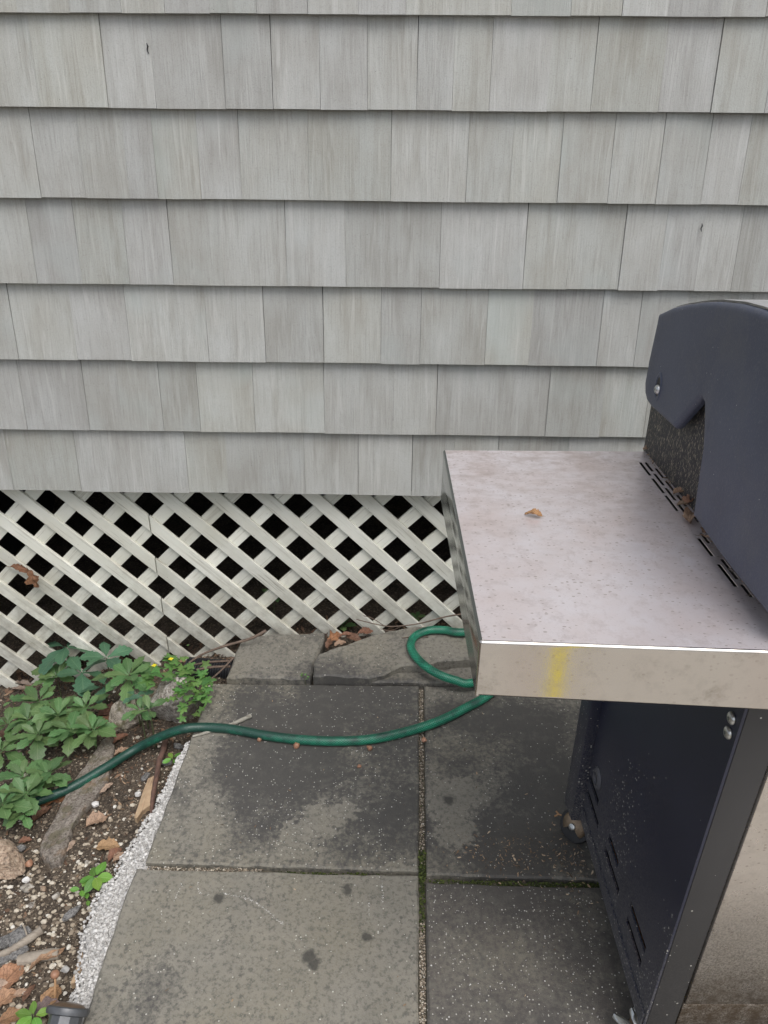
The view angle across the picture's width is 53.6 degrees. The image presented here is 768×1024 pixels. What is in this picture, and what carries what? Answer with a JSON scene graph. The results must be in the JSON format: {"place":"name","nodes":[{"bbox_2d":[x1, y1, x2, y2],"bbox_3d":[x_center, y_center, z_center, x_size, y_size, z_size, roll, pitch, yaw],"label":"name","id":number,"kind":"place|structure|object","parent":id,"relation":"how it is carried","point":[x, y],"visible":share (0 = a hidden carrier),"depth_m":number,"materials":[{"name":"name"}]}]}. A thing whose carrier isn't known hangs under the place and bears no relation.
{"place":"outdoors","nodes":[
{"label":"outdoors","id":0,"kind":"place"},
{"bbox_2d":[0,491,461,1023],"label":"ground","id":1,"kind":"structure","parent":0,"point":[372,527],"depth_m":2.67,"materials":[{"name":"soil"}]},
{"bbox_2d":[0,978,7,989],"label":"dead leaf","id":2,"kind":"object","parent":1,"relation":"on","point":[3,982],"visible":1,"depth_m":1.47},
{"bbox_2d":[0,933,9,948],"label":"slate chip","id":3,"kind":"object","parent":1,"relation":"on","point":[3,942],"visible":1,"depth_m":1.55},
{"bbox_2d":[0,954,10,965],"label":"slate chip","id":4,"kind":"object","parent":1,"relation":"on","point":[4,960],"visible":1,"depth_m":1.52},
{"bbox_2d":[0,987,15,1006],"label":"dead leaf","id":5,"kind":"object","parent":1,"relation":"on","point":[6,994],"visible":1,"depth_m":1.44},
{"bbox_2d":[0,1007,19,1023],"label":"dead leaf","id":6,"kind":"object","parent":1,"relation":"on","point":[9,1016],"visible":0.65,"depth_m":1.40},
{"bbox_2d":[0,962,23,988],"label":"dead leaf","id":7,"kind":"object","parent":1,"relation":"on","point":[11,973],"visible":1,"depth_m":1.48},
{"bbox_2d":[0,735,24,768],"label":"spurge plant","id":8,"kind":"object","parent":1,"relation":"on","point":[13,755],"visible":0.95,"depth_m":2.05,"materials":[{"name":"green plant"}]},
{"bbox_2d":[0,839,25,879],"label":"rock","id":9,"kind":"object","parent":1,"relation":"on","point":[12,863],"visible":1,"depth_m":1.72,"materials":[{"name":"beige stone"}]},
{"bbox_2d":[3,925,22,948],"bbox_3d":[-0.764,0.874,1.565,0.023,0.006,0.052,10,34,20],"label":"slate chip","id":10,"kind":"object","parent":1,"relation":"on","point":[13,933],"visible":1,"depth_m":1.57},
{"bbox_2d":[0,706,29,739],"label":"spurge plant","id":11,"kind":"object","parent":1,"relation":"on","point":[8,712],"visible":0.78,"depth_m":2.18,"materials":[{"name":"green plant"}]},
{"bbox_2d":[0,783,32,819],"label":"spurge plant","id":12,"kind":"object","parent":1,"relation":"on","point":[23,805],"visible":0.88,"depth_m":1.83,"materials":[{"name":"green plant"}]},
{"bbox_2d":[11,685,25,689],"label":"dead leaf","id":13,"kind":"object","parent":1,"relation":"on","point":[19,687],"visible":0.72,"depth_m":2.48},
{"bbox_2d":[10,945,28,960],"bbox_3d":[-0.733,0.886,1.530,0.025,0.006,0.036,27,43,30],"label":"slate chip","id":14,"kind":"object","parent":1,"relation":"on","point":[15,954],"visible":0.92,"depth_m":1.53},
{"bbox_2d":[13,988,26,997],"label":"dead leaf","id":15,"kind":"object","parent":1,"relation":"on","point":[18,992],"visible":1,"depth_m":1.45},
{"bbox_2d":[9,926,31,946],"bbox_3d":[-0.746,0.876,1.557,0.038,0.006,0.053,28,48,28],"label":"slate chip","id":16,"kind":"object","parent":1,"relation":"on","point":[17,936],"visible":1,"depth_m":1.56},
{"bbox_2d":[2,799,40,829],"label":"spurge plant","id":17,"kind":"object","parent":1,"relation":"on","point":[13,818],"visible":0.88,"depth_m":1.82,"materials":[{"name":"green plant"}]},
{"bbox_2d":[17,844,25,851],"bbox_3d":[-0.857,0.792,1.791,0.020,0.007,0.025,21,33,35],"label":"slate chip","id":18,"kind":"object","parent":1,"relation":"on","point":[21,847],"visible":0.62,"depth_m":1.79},
{"bbox_2d":[0,925,44,956],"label":"stick","id":19,"kind":"object","parent":1,"relation":"on","point":[32,936],"visible":1,"depth_m":1.54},
{"bbox_2d":[15,679,31,684],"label":"dead leaf","id":20,"kind":"object","parent":1,"relation":"on","point":[24,682],"visible":0.91,"depth_m":2.50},
{"bbox_2d":[4,702,44,734],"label":"spurge plant","id":21,"kind":"object","parent":1,"relation":"on","point":[23,710],"visible":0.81,"depth_m":2.17,"materials":[{"name":"green plant"}]},
{"bbox_2d":[18,836,31,842],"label":"dead leaf","id":22,"kind":"object","parent":1,"relation":"on","point":[23,839],"visible":1,"depth_m":1.81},
{"bbox_2d":[22,876,30,882],"bbox_3d":[-0.801,0.824,1.704,0.018,0.015,0.012,-8,28,-16],"label":"pebble","id":23,"kind":"object","parent":1,"relation":"on","point":[26,879],"visible":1,"depth_m":1.70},
{"bbox_2d":[0,771,53,814],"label":"spurge plant","id":24,"kind":"object","parent":1,"relation":"on","point":[35,779],"visible":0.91,"depth_m":1.87,"materials":[{"name":"green plant"}]},
{"bbox_2d":[20,883,34,892],"bbox_3d":[-0.789,0.831,1.682,0.030,0.017,0.022,12,29,21],"label":"pebble","id":25,"kind":"object","parent":1,"relation":"on","point":[24,888],"visible":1,"depth_m":1.68,"materials":[{"name":"stone"}]},
{"bbox_2d":[0,758,55,796],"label":"spurge plant","id":26,"kind":"object","parent":1,"relation":"on","point":[18,766],"visible":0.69,"depth_m":1.94,"materials":[{"name":"green plant"}]},
{"bbox_2d":[21,984,34,1003],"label":"dead leaf","id":27,"kind":"object","parent":1,"relation":"on","point":[27,992],"visible":1,"depth_m":1.45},
{"bbox_2d":[25,859,32,866],"bbox_3d":[-0.811,0.806,1.742,0.015,0.016,0.018,28,31,24],"label":"nut","id":28,"kind":"object","parent":1,"relation":"on","point":[28,863],"visible":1,"depth_m":1.74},
{"bbox_2d":[15,1001,47,1023],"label":"seedling","id":29,"kind":"object","parent":1,"relation":"on","point":[24,1015],"visible":0.94,"depth_m":1.38,"materials":[{"name":"green plant"}]},
{"bbox_2d":[6,718,58,760],"bbox_3d":[-0.938,0.635,2.098,0.147,0.109,0.141,12,29,22],"label":"spurge plant","id":30,"kind":"object","parent":1,"relation":"on","point":[37,750],"visible":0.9,"depth_m":2.06,"materials":[{"name":"green plant"}]},
{"bbox_2d":[9,684,64,721],"bbox_3d":[-1.020,0.575,2.257,0.143,0.126,0.134,-17,32,-31],"label":"spurge plant","id":31,"kind":"object","parent":1,"relation":"on","point":[45,691],"visible":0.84,"depth_m":2.25,"materials":[{"name":"green plant"}]},
{"bbox_2d":[16,948,60,965],"bbox_3d":[-0.685,0.884,1.512,0.080,0.030,0.025,-3,27,-7],"label":"stick","id":32,"kind":"object","parent":1,"relation":"on","point":[24,959],"visible":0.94,"depth_m":1.50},
{"bbox_2d":[22,947,64,974],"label":"dead leaf","id":33,"kind":"object","parent":32,"relation":"on","point":[41,957],"visible":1,"depth_m":1.50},
{"bbox_2d":[32,805,51,821],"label":"dead leaf","id":34,"kind":"object","parent":1,"relation":"on","point":[42,811],"visible":0.94,"depth_m":1.89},
{"bbox_2d":[31,996,58,1014],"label":"dead leaf","id":35,"kind":"object","parent":1,"relation":"on","point":[46,1001],"visible":0.48,"depth_m":1.42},
{"bbox_2d":[23,756,72,797],"bbox_3d":[-0.852,0.689,1.930,0.130,0.105,0.133,1,27,1],"label":"spurge plant","id":36,"kind":"object","parent":1,"relation":"on","point":[59,779],"visible":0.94,"depth_m":1.93,"materials":[{"name":"green plant"}]},
{"bbox_2d":[40,987,61,1005],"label":"dead leaf","id":37,"kind":"object","parent":1,"relation":"on","point":[58,992],"visible":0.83,"depth_m":1.44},
{"bbox_2d":[50,969,59,997],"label":"seed stalk","id":38,"kind":"object","parent":37,"relation":"on","point":[54,974],"visible":0.94,"depth_m":1.42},
{"bbox_2d":[30,710,73,736],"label":"spurge plant","id":39,"kind":"object","parent":1,"relation":"on","point":[52,718],"visible":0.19,"depth_m":2.14,"materials":[{"name":"green plant"}]},
{"bbox_2d":[40,796,64,806],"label":"dead leaf","id":40,"kind":"object","parent":1,"relation":"on","point":[61,799],"visible":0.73,"depth_m":1.92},
{"bbox_2d":[31,661,81,697],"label":"spurge plant","id":41,"kind":"object","parent":1,"relation":"on","point":[46,679],"visible":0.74,"depth_m":2.35,"materials":[{"name":"green plant"}]},
{"bbox_2d":[29,694,85,728],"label":"spurge plant","id":42,"kind":"object","parent":1,"relation":"on","point":[45,712],"visible":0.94,"depth_m":2.15,"materials":[{"name":"green plant"}]},
{"bbox_2d":[38,641,90,676],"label":"spurge plant","id":43,"kind":"object","parent":1,"relation":"on","point":[51,658],"visible":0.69,"depth_m":2.39,"materials":[{"name":"green plant"}]},
{"bbox_2d":[61,965,69,972],"bbox_3d":[-0.622,0.894,1.489,0.019,0.013,0.012,14,30,24],"label":"pebble","id":44,"kind":"object","parent":1,"relation":"on","point":[65,968],"visible":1,"depth_m":1.49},
{"bbox_2d":[46,1002,89,1023],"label":"garden spotlight","id":45,"kind":"object","parent":1,"relation":"on","point":[67,1013],"visible":1,"depth_m":1.32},
{"bbox_2d":[39,710,96,756],"bbox_3d":[-0.859,0.623,2.092,0.148,0.105,0.139,-15,30,-27],"label":"spurge plant","id":46,"kind":"object","parent":1,"relation":"on","point":[55,734],"visible":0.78,"depth_m":2.06,"materials":[{"name":"green plant"}]},
{"bbox_2d":[66,840,75,851],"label":"dead leaf","id":47,"kind":"object","parent":1,"relation":"on","point":[71,843],"visible":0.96,"depth_m":1.78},
{"bbox_2d":[62,905,80,921],"bbox_3d":[-0.658,0.845,1.605,0.018,0.005,0.045,27,42,30],"label":"slate chip","id":48,"kind":"object","parent":1,"relation":"on","point":[70,913],"visible":1,"depth_m":1.60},
{"bbox_2d":[71,952,82,988],"bbox_3d":[-0.594,0.888,1.495,0.014,0.022,0.089,0,27,-2],"label":"wood splinter","id":49,"kind":"object","parent":1,"relation":"on","point":[73,983],"visible":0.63,"depth_m":1.46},
{"bbox_2d":[40,742,114,869],"bbox_3d":[-0.762,0.729,1.923,0.101,0.077,0.420,1,27,1],"label":"flat stone","id":50,"kind":"object","parent":1,"relation":"on","point":[75,806],"visible":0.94,"depth_m":1.87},
{"bbox_2d":[70,875,89,896],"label":"seedling","id":51,"kind":"object","parent":1,"relation":"on","point":[75,889],"visible":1,"depth_m":1.64,"materials":[{"name":"green plant"}]},
{"bbox_2d":[57,656,105,697],"bbox_3d":[-0.923,0.530,2.336,0.148,0.119,0.175,1,27,1],"label":"spurge plant","id":52,"kind":"object","parent":1,"relation":"on","point":[82,681],"visible":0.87,"depth_m":2.32,"materials":[{"name":"green plant"}]},
{"bbox_2d":[68,690,111,728],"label":"spurge plant","id":53,"kind":"object","parent":1,"relation":"on","point":[81,702],"visible":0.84,"depth_m":2.18,"materials":[{"name":"green plant"}]},
{"bbox_2d":[68,711,116,749],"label":"spurge plant","id":54,"kind":"object","parent":1,"relation":"on","point":[92,720],"visible":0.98,"depth_m":2.06,"materials":[{"name":"green plant"}]},
{"bbox_2d":[83,810,106,827],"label":"dead leaf","id":55,"kind":"object","parent":1,"relation":"on","point":[94,818],"visible":1,"depth_m":1.84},
{"bbox_2d":[79,861,112,892],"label":"seedling","id":56,"kind":"object","parent":1,"relation":"on","point":[92,882],"visible":1,"depth_m":1.65,"materials":[{"name":"green plant"}]},
{"bbox_2d":[80,678,126,703],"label":"spurge plant","id":57,"kind":"object","parent":1,"relation":"on","point":[94,687],"visible":0.57,"depth_m":2.27,"materials":[{"name":"green plant"}]},
{"bbox_2d":[96,702,113,716],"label":"dead leaf","id":58,"kind":"object","parent":1,"relation":"on","point":[105,711],"visible":0.38,"depth_m":2.25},
{"bbox_2d":[79,642,132,679],"bbox_3d":[-0.865,0.491,2.364,0.145,0.146,0.141,6,27,11],"label":"spurge plant","id":59,"kind":"object","parent":1,"relation":"on","point":[120,650],"visible":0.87,"depth_m":2.35,"materials":[{"name":"green plant"}]},
{"bbox_2d":[99,783,112,793],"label":"dead leaf","id":60,"kind":"object","parent":1,"relation":"on","point":[105,787],"visible":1,"depth_m":1.94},
{"bbox_2d":[93,837,119,849],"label":"dead leaf","id":61,"kind":"object","parent":1,"relation":"on","point":[109,843],"visible":1,"depth_m":1.76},
{"bbox_2d":[101,737,113,742],"bbox_3d":[-0.774,0.648,2.127,0.038,0.033,0.038,6,27,10],"label":"rock","id":62,"kind":"object","parent":1,"relation":"on","point":[109,739],"visible":0.49,"depth_m":2.12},
{"bbox_2d":[0,678,219,1023],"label":"gravel","id":63,"kind":"structure","parent":1,"relation":"on","point":[53,964],"depth_m":1.65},
{"bbox_2d":[0,671,224,1018],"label":"soil crumbs","id":64,"kind":"object","parent":1,"relation":"on","point":[54,937],"visible":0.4,"depth_m":1.82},
{"bbox_2d":[107,847,121,862],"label":"dead leaf","id":65,"kind":"object","parent":1,"relation":"on","point":[113,851],"visible":0.99,"depth_m":1.74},
{"bbox_2d":[113,852,125,862],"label":"dead leaf","id":66,"kind":"object","parent":1,"relation":"on","point":[115,857],"visible":0.56,"depth_m":1.72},
{"bbox_2d":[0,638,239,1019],"bbox_3d":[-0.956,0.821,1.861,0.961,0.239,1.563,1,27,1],"label":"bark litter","id":67,"kind":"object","parent":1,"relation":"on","point":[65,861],"visible":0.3,"depth_m":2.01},
{"bbox_2d":[113,733,127,743],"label":"dead leaf","id":68,"kind":"object","parent":1,"relation":"on","point":[120,736],"visible":1,"depth_m":2.12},
{"bbox_2d":[114,747,127,755],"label":"dead leaf","id":69,"kind":"object","parent":1,"relation":"on","point":[120,749],"visible":0.8,"depth_m":2.07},
{"bbox_2d":[91,656,159,704],"bbox_3d":[-0.743,0.515,2.245,0.169,0.149,0.171,17,31,29],"label":"spurge plant","id":70,"kind":"object","parent":1,"relation":"on","point":[139,665],"visible":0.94,"depth_m":2.21,"materials":[{"name":"green plant"}]},
{"bbox_2d":[109,686,157,731],"bbox_3d":[-0.723,0.570,2.211,0.189,0.114,0.120,-35,47,-28],"label":"rock","id":71,"kind":"object","parent":1,"relation":"on","point":[118,709],"visible":0.38,"depth_m":2.18,"materials":[{"name":"stone"}]},
{"bbox_2d":[123,691,145,726],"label":"spurge plant","id":72,"kind":"object","parent":1,"relation":"on","point":[126,700],"visible":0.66,"depth_m":2.14,"materials":[{"name":"green plant"}]},
{"bbox_2d":[121,698,153,738],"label":"spurge plant","id":73,"kind":"object","parent":1,"relation":"on","point":[145,715],"visible":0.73,"depth_m":2.02,"materials":[{"name":"green plant"}]},
{"bbox_2d":[129,690,153,728],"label":"spurge plant","id":74,"kind":"object","parent":1,"relation":"on","point":[136,696],"visible":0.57,"depth_m":2.10,"materials":[{"name":"green plant"}]},
{"bbox_2d":[134,776,153,822],"bbox_3d":[-0.587,0.712,1.890,0.033,0.027,0.141,-1,27,-3],"label":"wood splinter","id":75,"kind":"object","parent":1,"relation":"on","point":[143,806],"visible":0.9,"depth_m":1.87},
{"bbox_2d":[141,772,149,780],"bbox_3d":[-0.615,0.682,1.962,0.018,0.006,0.029,9,31,14],"label":"slate chip","id":76,"kind":"object","parent":1,"relation":"on","point":[145,776],"visible":1,"depth_m":1.96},
{"bbox_2d":[134,694,165,748],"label":"spurge plant","id":77,"kind":"object","parent":1,"relation":"on","point":[147,701],"visible":0.94,"depth_m":2.02,"materials":[{"name":"green plant"}]},
{"bbox_2d":[150,738,168,812],"bbox_3d":[-0.583,0.674,1.961,0.021,0.032,0.276,-3,27,-6],"label":"stick","id":78,"kind":"object","parent":1,"relation":"on","point":[164,745],"visible":0.92,"depth_m":1.95,"materials":[{"name":"wood"}]},
{"bbox_2d":[163,753,180,764],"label":"seedling","id":79,"kind":"object","parent":1,"relation":"on","point":[167,760],"visible":0.85,"depth_m":1.99,"materials":[{"name":"green plant"}]},
{"bbox_2d":[148,671,204,722],"bbox_3d":[-0.591,0.542,2.183,0.166,0.249,0.136,-2,41,-17],"label":"rock","id":80,"kind":"object","parent":1,"relation":"on","point":[166,711],"visible":0.45,"depth_m":2.12,"materials":[{"name":"stone"}]},
{"bbox_2d":[138,644,216,721],"bbox_3d":[-0.557,0.514,2.131,0.268,0.199,0.168,23,34,37],"label":"celandine","id":81,"kind":"object","parent":1,"relation":"on","point":[184,671],"visible":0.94,"depth_m":2.10,"materials":[{"name":"green plant"}]},
{"bbox_2d":[174,743,182,748],"bbox_3d":[-0.555,0.631,2.054,0.029,0.006,0.017,18,30,11],"label":"slate chip","id":82,"kind":"object","parent":1,"relation":"on","point":[178,746],"visible":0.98,"depth_m":2.05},
{"bbox_2d":[185,657,233,679],"bbox_3d":[-0.491,0.495,2.356,0.241,0.075,0.075,3,27,5],"label":"drain pipe","id":83,"kind":"object","parent":1,"relation":"on","point":[223,673],"visible":0.19,"depth_m":2.33,"materials":[{"name":"black plastic"}]},
{"bbox_2d":[194,660,231,665],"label":"twig","id":84,"kind":"object","parent":83,"relation":"on","point":[201,663],"visible":0.7,"depth_m":2.28,"materials":[{"name":"wood"}]},
{"bbox_2d":[196,665,230,670],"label":"twig","id":85,"kind":"object","parent":1,"relation":"on","point":[212,667],"visible":0.77,"depth_m":2.25,"materials":[{"name":"wood"}]},
{"bbox_2d":[0,615,448,695],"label":"leaf litter","id":86,"kind":"object","parent":1,"relation":"on","point":[18,675],"visible":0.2,"depth_m":2.46,"materials":[{"name":"brown plant"}]},
{"bbox_2d":[338,631,351,636],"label":"dead leaf","id":87,"kind":"object","parent":86,"relation":"on","point":[346,633],"visible":1,"depth_m":2.33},
{"bbox_2d":[358,627,372,633],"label":"dead leaf","id":88,"kind":"object","parent":86,"relation":"on","point":[366,630],"visible":1,"depth_m":2.35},
{"bbox_2d":[327,630,339,640],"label":"dead leaf","id":89,"kind":"object","parent":1,"relation":"on","point":[334,636],"visible":1,"depth_m":2.31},
{"bbox_2d":[340,618,356,630],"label":"shade plant","id":90,"kind":"object","parent":1,"relation":"on","point":[344,627],"visible":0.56,"depth_m":2.42,"materials":[{"name":"green plant"}]},
{"bbox_2d":[0,0,767,567],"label":"house","id":91,"kind":"structure","parent":1,"relation":"on","point":[336,246],"depth_m":1.80,"materials":[{"name":"grey paint"}]},
{"bbox_2d":[0,490,169,687],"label":"lattice panel","id":92,"kind":"object","parent":91,"relation":"attached to","point":[25,501],"visible":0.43,"depth_m":2.32,"materials":[{"name":"beige paint"}]},
{"bbox_2d":[7,563,27,572],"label":"dead leaf","id":93,"kind":"object","parent":92,"relation":"on","point":[20,568],"visible":1,"depth_m":2.27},
{"bbox_2d":[24,568,38,587],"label":"dead leaf","id":94,"kind":"object","parent":92,"relation":"hanging from","point":[32,578],"visible":1,"depth_m":2.28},
{"bbox_2d":[149,492,462,659],"bbox_3d":[0.720,0.291,2.331,2.808,0.785,0.022,1,27,1],"label":"lattice panel","id":95,"kind":"object","parent":91,"relation":"attached to","point":[293,531],"visible":0.27,"depth_m":2.28,"materials":[{"name":"beige paint"}]},
{"bbox_2d":[410,611,425,620],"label":"shade plant","id":96,"kind":"object","parent":1,"relation":"on","point":[416,615],"visible":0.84,"depth_m":2.41,"materials":[{"name":"green plant"}]},
{"bbox_2d":[67,626,633,1023],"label":"patio","id":97,"kind":"structure","parent":0,"point":[245,955],"depth_m":1.65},
{"bbox_2d":[192,714,251,737],"bbox_3d":[-0.427,0.569,2.017,0.161,0.012,0.018,-14,30,-27],"label":"stick","id":98,"kind":"object","parent":97,"relation":"on","point":[243,719],"visible":0.81,"depth_m":2.03,"materials":[{"name":"wood"}]},
{"bbox_2d":[211,657,233,678],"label":"twig","id":99,"kind":"object","parent":97,"relation":"on","point":[230,660],"visible":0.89,"depth_m":2.22,"materials":[{"name":"wood"}]},
{"bbox_2d":[188,629,266,662],"bbox_3d":[-0.467,0.401,2.272,0.237,0.092,0.018,-4,27,-9],"label":"twig","id":100,"kind":"object","parent":97,"relation":"on","point":[233,643],"visible":0.95,"depth_m":2.27,"materials":[{"name":"wood"}]},
{"bbox_2d":[0,626,493,818],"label":"garden hose","id":101,"kind":"object","parent":97,"relation":"on","point":[138,747],"visible":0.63,"depth_m":1.99,"materials":[{"name":"green plastic"}]},
{"bbox_2d":[325,639,333,648],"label":"dead leaf","id":102,"kind":"object","parent":97,"relation":"on","point":[328,642],"visible":1,"depth_m":2.29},
{"bbox_2d":[334,639,345,645],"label":"dead leaf","id":103,"kind":"object","parent":97,"relation":"on","point":[339,641],"visible":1,"depth_m":2.29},
{"bbox_2d":[344,633,361,640],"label":"dead leaf","id":104,"kind":"object","parent":97,"relation":"on","point":[354,636],"visible":1,"depth_m":2.31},
{"bbox_2d":[165,700,597,1005],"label":"slab crumbs","id":105,"kind":"object","parent":97,"relation":"on","point":[506,863],"visible":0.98,"depth_m":1.66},
{"bbox_2d":[161,687,612,1023],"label":"white specks","id":106,"kind":"object","parent":97,"relation":"on","point":[434,901],"visible":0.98,"depth_m":1.54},
{"bbox_2d":[356,613,460,630],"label":"twig","id":107,"kind":"object","parent":97,"relation":"on","point":[409,624],"visible":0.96,"depth_m":2.31,"materials":[{"name":"wood"}]},
{"bbox_2d":[441,300,767,1023],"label":"gas grill","id":108,"kind":"object","parent":97,"relation":"on","point":[618,600],"visible":0.99,"depth_m":1.04,"materials":[{"name":"grey metal"}]},
{"bbox_2d":[525,508,541,515],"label":"dead leaf","id":109,"kind":"object","parent":108,"relation":"on","point":[537,512],"visible":1,"depth_m":1.07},
{"bbox_2d":[673,487,683,493],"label":"dead leaf","id":110,"kind":"object","parent":108,"relation":"on","point":[677,489],"visible":1,"depth_m":1.14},
{"bbox_2d":[682,494,693,504],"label":"dead leaf","id":111,"kind":"object","parent":108,"relation":"on","point":[686,499],"visible":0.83,"depth_m":1.11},
{"bbox_2d":[682,507,694,522],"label":"dead leaf","id":112,"kind":"object","parent":108,"relation":"on","point":[688,515],"visible":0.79,"depth_m":1.06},
{"bbox_2d":[684,766,767,1003],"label":"door","id":113,"kind":"structure","parent":108,"relation":"in","point":[731,967],"depth_m":1.14,"materials":[{"name":"metal"}]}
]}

